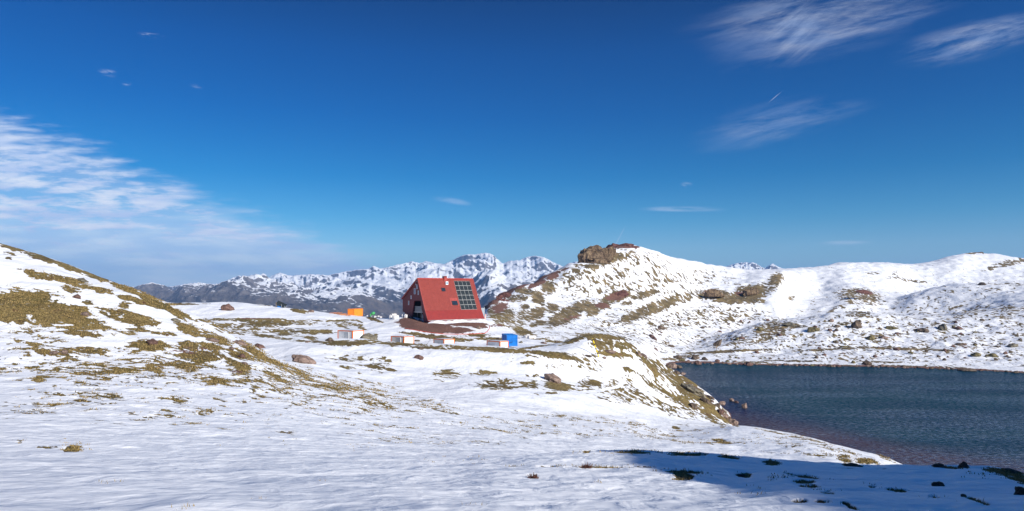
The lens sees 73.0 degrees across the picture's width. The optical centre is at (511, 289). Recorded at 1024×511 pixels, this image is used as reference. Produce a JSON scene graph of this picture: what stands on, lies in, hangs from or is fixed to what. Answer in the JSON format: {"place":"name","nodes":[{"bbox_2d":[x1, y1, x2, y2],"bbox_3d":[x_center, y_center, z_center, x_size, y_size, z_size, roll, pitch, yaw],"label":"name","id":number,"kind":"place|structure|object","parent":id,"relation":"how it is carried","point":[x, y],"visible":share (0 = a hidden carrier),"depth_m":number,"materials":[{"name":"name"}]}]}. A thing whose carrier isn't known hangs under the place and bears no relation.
{"place":"outdoors","nodes":[
{"label":"outdoors","id":0,"kind":"place"},
{"bbox_2d":[133,253,780,317],"bbox_3d":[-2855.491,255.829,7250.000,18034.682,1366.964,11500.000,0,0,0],"label":"mountains","id":1,"kind":"structure","parent":0,"point":[378,291],"depth_m":4681.34,"materials":[{"name":"white snow"}]},
{"bbox_2d":[0,243,1023,510],"bbox_3d":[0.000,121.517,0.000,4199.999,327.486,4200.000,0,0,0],"label":"ground","id":2,"kind":"structure","parent":0,"point":[354,459],"depth_m":69.00,"materials":[{"name":"white snow"}]},
{"bbox_2d":[49,351,57,354],"bbox_3d":[-40.495,5.626,61.195,0.747,0.477,0.592,0,0,-15],"label":"boulder","id":3,"kind":"object","parent":2,"relation":"on","point":[53,352],"visible":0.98,"depth_m":61.00,"materials":[{"name":"brown stone"}]},
{"bbox_2d":[58,349,67,353],"bbox_3d":[-40.014,5.590,61.761,0.861,0.544,0.715,0,0,14],"label":"boulder","id":4,"kind":"object","parent":2,"relation":"on","point":[64,351],"visible":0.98,"depth_m":61.52,"materials":[{"name":"brown stone"}]},
{"bbox_2d":[72,294,80,298],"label":"boulder","id":5,"kind":"object","parent":2,"relation":"on","point":[77,296],"visible":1,"depth_m":79.79,"materials":[{"name":"brown stone"}]},
{"bbox_2d":[77,278,88,281],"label":"boulder","id":6,"kind":"object","parent":2,"relation":"on","point":[83,279],"visible":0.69,"depth_m":88.22,"materials":[{"name":"stone"}]},
{"bbox_2d":[146,338,157,344],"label":"boulder","id":7,"kind":"object","parent":2,"relation":"on","point":[152,341],"visible":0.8,"depth_m":70.34,"materials":[{"name":"brown stone"}]},
{"bbox_2d":[171,318,180,322],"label":"boulder","id":8,"kind":"object","parent":2,"relation":"on","point":[175,320],"visible":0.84,"depth_m":82.01,"materials":[{"name":"beige stone"}]},
{"bbox_2d":[205,338,218,341],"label":"boulder","id":9,"kind":"object","parent":2,"relation":"on","point":[212,339],"visible":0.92,"depth_m":78.03,"materials":[{"name":"stone"}]},
{"bbox_2d":[221,304,234,310],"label":"boulder","id":10,"kind":"object","parent":2,"relation":"on","point":[227,307],"visible":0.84,"depth_m":211.94,"materials":[{"name":"brown stone"}]},
{"bbox_2d":[232,340,247,346],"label":"boulder","id":11,"kind":"object","parent":2,"relation":"on","point":[241,342],"visible":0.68,"depth_m":84.71,"materials":[{"name":"brown stone"}]},
{"bbox_2d":[255,343,265,348],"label":"boulder","id":12,"kind":"object","parent":2,"relation":"on","point":[260,346],"visible":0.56,"depth_m":135.34,"materials":[{"name":"stone"}]},
{"bbox_2d":[276,301,286,307],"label":"solar array","id":13,"kind":"object","parent":2,"relation":"on","point":[281,304],"visible":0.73,"depth_m":229.03,"materials":[{"name":"glass"}]},
{"bbox_2d":[291,354,315,363],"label":"boulder","id":14,"kind":"object","parent":2,"relation":"on","point":[303,359],"visible":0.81,"depth_m":114.08,"materials":[{"name":"stone"}]},
{"bbox_2d":[338,329,363,338],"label":"site cabin","id":15,"kind":"object","parent":2,"relation":"on","point":[349,333],"visible":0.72,"depth_m":164.46,"materials":[{"name":"metal"}]},
{"bbox_2d":[343,331,348,338],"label":"door","id":16,"kind":"structure","parent":15,"relation":"in","point":[345,334],"depth_m":164.31,"materials":[{"name":"white metal"}]},
{"bbox_2d":[348,308,362,315],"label":"shipping container","id":17,"kind":"object","parent":2,"relation":"on","point":[356,311],"visible":0.78,"depth_m":233.64,"materials":[{"name":"orange metal"}]},
{"bbox_2d":[360,333,377,339],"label":"boulder","id":18,"kind":"object","parent":2,"relation":"on","point":[369,336],"visible":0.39,"depth_m":155.97,"materials":[{"name":"beige stone"}]},
{"bbox_2d":[391,336,413,342],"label":"site cabin","id":19,"kind":"object","parent":2,"relation":"on","point":[405,339],"visible":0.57,"depth_m":161.38,"materials":[{"name":"metal"}]},
{"bbox_2d":[414,355,423,359],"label":"boulder","id":20,"kind":"object","parent":2,"relation":"on","point":[419,357],"visible":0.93,"depth_m":132.47,"materials":[{"name":"brown stone"}]},
{"bbox_2d":[401,262,484,322],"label":"mountain refuge","id":21,"kind":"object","parent":2,"relation":"on","point":[443,298],"visible":0.98,"depth_m":207.94,"materials":[{"name":"red metal"}]},
{"bbox_2d":[433,338,454,343],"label":"site cabin","id":22,"kind":"object","parent":2,"relation":"on","point":[442,340],"visible":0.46,"depth_m":159.49,"materials":[{"name":"metal"}]},
{"bbox_2d":[404,326,489,334],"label":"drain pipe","id":23,"kind":"object","parent":2,"relation":"on","point":[441,333],"visible":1,"depth_m":186.70,"materials":[{"name":"red plastic"}]},
{"bbox_2d":[429,319,487,323],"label":"snow bank","id":24,"kind":"structure","parent":2,"relation":"on","point":[477,320],"depth_m":204.74,"materials":[{"name":"white snow"}]},
{"bbox_2d":[484,297,509,306],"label":"rock ledge","id":25,"kind":"object","parent":2,"relation":"on","point":[501,299],"visible":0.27,"depth_m":327.60,"materials":[{"name":"stone"}]},
{"bbox_2d":[487,340,508,346],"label":"site cabin","id":26,"kind":"object","parent":2,"relation":"on","point":[503,343],"visible":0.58,"depth_m":157.42,"materials":[{"name":"metal"}]},
{"bbox_2d":[496,292,510,297],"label":"rock ledge","id":27,"kind":"object","parent":2,"relation":"on","point":[504,294],"visible":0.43,"depth_m":350.62,"materials":[{"name":"brown stone"}]},
{"bbox_2d":[502,333,517,345],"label":"shipping container","id":28,"kind":"object","parent":2,"relation":"on","point":[512,338],"visible":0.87,"depth_m":163.48,"materials":[{"name":"blue metal"}]},
{"bbox_2d":[0,268,1023,509],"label":"dry grass","id":29,"kind":"structure","parent":2,"relation":"on","point":[867,460],"depth_m":70.25,"materials":[{"name":"brown plant"}]},
{"bbox_2d":[527,472,538,478],"bbox_3d":[0.398,3.510,13.014,0.225,0.131,0.223,0,0,0],"label":"heather shrub","id":30,"kind":"object","parent":2,"relation":"on","point":[534,476],"visible":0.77,"depth_m":13.02,"materials":[{"name":"brown plant"}]},
{"bbox_2d":[544,373,560,383],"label":"boulder","id":31,"kind":"object","parent":2,"relation":"on","point":[553,377],"visible":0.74,"depth_m":129.79,"materials":[{"name":"stone"}]},
{"bbox_2d":[579,462,591,468],"bbox_3d":[1.654,3.935,15.465,0.310,0.162,0.253,0,0,-21],"label":"heather shrub","id":32,"kind":"object","parent":2,"relation":"on","point":[585,466],"visible":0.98,"depth_m":15.45,"materials":[{"name":"brown plant"}]},
{"bbox_2d":[577,245,613,263],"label":"rock crag","id":33,"kind":"structure","parent":2,"relation":"on","point":[590,254],"depth_m":435.07,"materials":[{"name":"brown stone"}]},
{"bbox_2d":[590,258,609,264],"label":"rock ledge","id":34,"kind":"object","parent":2,"relation":"on","point":[604,261],"visible":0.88,"depth_m":430.54,"materials":[{"name":"brown stone"}]},
{"bbox_2d":[605,350,615,353],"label":"boulder","id":35,"kind":"object","parent":2,"relation":"on","point":[610,351],"visible":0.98,"depth_m":156.33,"materials":[{"name":"brown stone"}]},
{"bbox_2d":[608,246,616,256],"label":"rock ledge","id":36,"kind":"object","parent":2,"relation":"on","point":[612,250],"visible":0.42,"depth_m":444.16,"materials":[{"name":"brown stone"}]},
{"bbox_2d":[606,243,636,248],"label":"rock ledge","id":37,"kind":"object","parent":2,"relation":"on","point":[624,244],"visible":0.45,"depth_m":472.84,"materials":[{"name":"brown stone"}]},
{"bbox_2d":[614,290,628,296],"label":"rock ledge","id":38,"kind":"object","parent":2,"relation":"on","point":[624,293],"visible":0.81,"depth_m":397.11,"materials":[{"name":"brown stone"}]},
{"bbox_2d":[669,362,676,367],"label":"boulder","id":39,"kind":"object","parent":2,"relation":"on","point":[673,365],"visible":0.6,"depth_m":264.57,"materials":[{"name":"brown stone"}]},
{"bbox_2d":[688,403,697,409],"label":"boulder","id":40,"kind":"object","parent":2,"relation":"on","point":[693,405],"visible":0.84,"depth_m":148.74,"materials":[{"name":"grey stone"}]},
{"bbox_2d":[681,383,706,398],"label":"boulder","id":41,"kind":"object","parent":2,"relation":"on","point":[690,388],"visible":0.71,"depth_m":159.50,"materials":[{"name":"grey stone"}]},
{"bbox_2d":[691,354,699,359],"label":"boulder","id":42,"kind":"object","parent":2,"relation":"on","point":[694,357],"visible":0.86,"depth_m":291.54,"materials":[{"name":"stone"}]},
{"bbox_2d":[700,397,712,404],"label":"boulder","id":43,"kind":"object","parent":2,"relation":"on","point":[705,400],"visible":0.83,"depth_m":154.47,"materials":[{"name":"stone"}]},
{"bbox_2d":[704,289,723,296],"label":"rock ledge","id":44,"kind":"object","parent":2,"relation":"on","point":[712,293],"visible":1,"depth_m":450.23,"materials":[{"name":"brown stone"}]},
{"bbox_2d":[713,339,721,345],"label":"boulder","id":45,"kind":"object","parent":2,"relation":"on","point":[718,343],"visible":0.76,"depth_m":317.38,"materials":[{"name":"grey stone"}]},
{"bbox_2d":[718,409,724,414],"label":"boulder","id":46,"kind":"object","parent":2,"relation":"on","point":[720,411],"visible":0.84,"depth_m":152.59,"materials":[{"name":"grey stone"}]},
{"bbox_2d":[727,419,738,425],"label":"boulder","id":47,"kind":"object","parent":2,"relation":"on","point":[733,422],"visible":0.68,"depth_m":152.65,"materials":[{"name":"beige stone"}]},
{"bbox_2d":[742,287,757,295],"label":"rock ledge","id":48,"kind":"object","parent":2,"relation":"on","point":[751,291],"visible":1,"depth_m":468.63,"materials":[{"name":"brown stone"}]},
{"bbox_2d":[782,322,794,326],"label":"boulder","id":49,"kind":"object","parent":2,"relation":"on","point":[791,324],"visible":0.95,"depth_m":340.41,"materials":[{"name":"grey stone"}]},
{"bbox_2d":[807,327,819,332],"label":"boulder","id":50,"kind":"object","parent":2,"relation":"on","point":[812,329],"visible":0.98,"depth_m":327.80,"materials":[{"name":"stone"}]},
{"bbox_2d":[841,463,862,466],"bbox_3d":[11.048,5.698,22.411,0.605,0.143,0.573,0,0,-27],"label":"boulder","id":51,"kind":"object","parent":2,"relation":"on","point":[852,464],"visible":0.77,"depth_m":22.33,"materials":[{"name":"grey stone"}]},
{"bbox_2d":[851,321,861,327],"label":"boulder","id":52,"kind":"object","parent":2,"relation":"on","point":[856,324],"visible":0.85,"depth_m":331.52,"materials":[{"name":"stone"}]},
{"bbox_2d":[856,290,869,293],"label":"rock ledge","id":53,"kind":"object","parent":2,"relation":"on","point":[862,291],"visible":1,"depth_m":481.06,"materials":[{"name":"stone"}]},
{"bbox_2d":[862,359,871,364],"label":"boulder","id":54,"kind":"object","parent":2,"relation":"on","point":[866,362],"visible":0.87,"depth_m":272.59,"materials":[{"name":"grey stone"}]},
{"bbox_2d":[867,335,874,339],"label":"boulder","id":55,"kind":"object","parent":2,"relation":"on","point":[871,337],"visible":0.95,"depth_m":315.35,"materials":[{"name":"stone"}]},
{"bbox_2d":[885,326,897,329],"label":"boulder","id":56,"kind":"object","parent":2,"relation":"on","point":[890,327],"visible":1,"depth_m":332.32,"materials":[{"name":"stone"}]},
{"bbox_2d":[913,328,928,331],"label":"boulder","id":57,"kind":"object","parent":2,"relation":"on","point":[921,329],"visible":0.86,"depth_m":328.65,"materials":[{"name":"stone"}]},
{"bbox_2d":[931,481,944,485],"bbox_3d":[7.904,3.622,12.882,0.237,0.121,0.183,5,0,0],"label":"boulder","id":58,"kind":"object","parent":2,"relation":"on","point":[938,483],"visible":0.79,"depth_m":12.83,"materials":[{"name":"grey stone"}]},
{"bbox_2d":[931,463,946,467],"bbox_3d":[13.972,5.775,22.657,0.383,0.153,0.407,0,0,-22],"label":"boulder","id":59,"kind":"object","parent":2,"relation":"on","point":[940,465],"visible":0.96,"depth_m":22.61,"materials":[{"name":"grey stone"}]},
{"bbox_2d":[937,324,947,330],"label":"boulder","id":60,"kind":"object","parent":2,"relation":"on","point":[942,327],"visible":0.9,"depth_m":329.00,"materials":[{"name":"grey stone"}]},
{"bbox_2d":[958,461,969,467],"bbox_3d":[15.482,6.086,23.732,0.312,0.366,0.332,0,0,-22],"label":"boulder","id":61,"kind":"object","parent":2,"relation":"on","point":[963,464],"visible":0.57,"depth_m":23.68,"materials":[{"name":"grey stone"}]},
{"bbox_2d":[960,368,976,371],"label":"boulder","id":62,"kind":"object","parent":2,"relation":"on","point":[968,369],"visible":0.89,"depth_m":254.46,"materials":[{"name":"grey stone"}]},
{"bbox_2d":[970,352,980,356],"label":"boulder","id":63,"kind":"object","parent":2,"relation":"on","point":[976,354],"visible":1,"depth_m":279.82,"materials":[{"name":"grey stone"}]},
{"bbox_2d":[985,353,998,356],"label":"boulder","id":64,"kind":"object","parent":2,"relation":"on","point":[991,355],"visible":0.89,"depth_m":279.55,"materials":[{"name":"grey stone"}]},
{"bbox_2d":[1001,468,1021,473],"bbox_3d":[17.980,6.573,24.935,0.854,0.265,0.763,8,0,0],"label":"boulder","id":65,"kind":"object","parent":2,"relation":"on","point":[1012,470],"visible":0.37,"depth_m":24.70,"materials":[{"name":"grey stone"}]},
{"bbox_2d":[1006,344,1018,346],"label":"boulder","id":66,"kind":"object","parent":2,"relation":"on","point":[1012,345],"visible":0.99,"depth_m":297.34,"materials":[{"name":"grey stone"}]},
{"bbox_2d":[1013,486,1023,494],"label":"boulder","id":67,"kind":"object","parent":2,"relation":"on","point":[1019,490],"visible":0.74,"depth_m":9.46,"materials":[{"name":"grey stone"}]},
{"bbox_2d":[0,0,1023,286],"label":"sky","id":68,"kind":"structure","parent":0,"point":[168,143],"materials":[{"name":"blue"}]},
{"bbox_2d":[671,362,1023,472],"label":"water","id":69,"kind":"structure","parent":0,"point":[915,416],"depth_m":176.23,"materials":[{"name":"blue liquid"}]}
]}

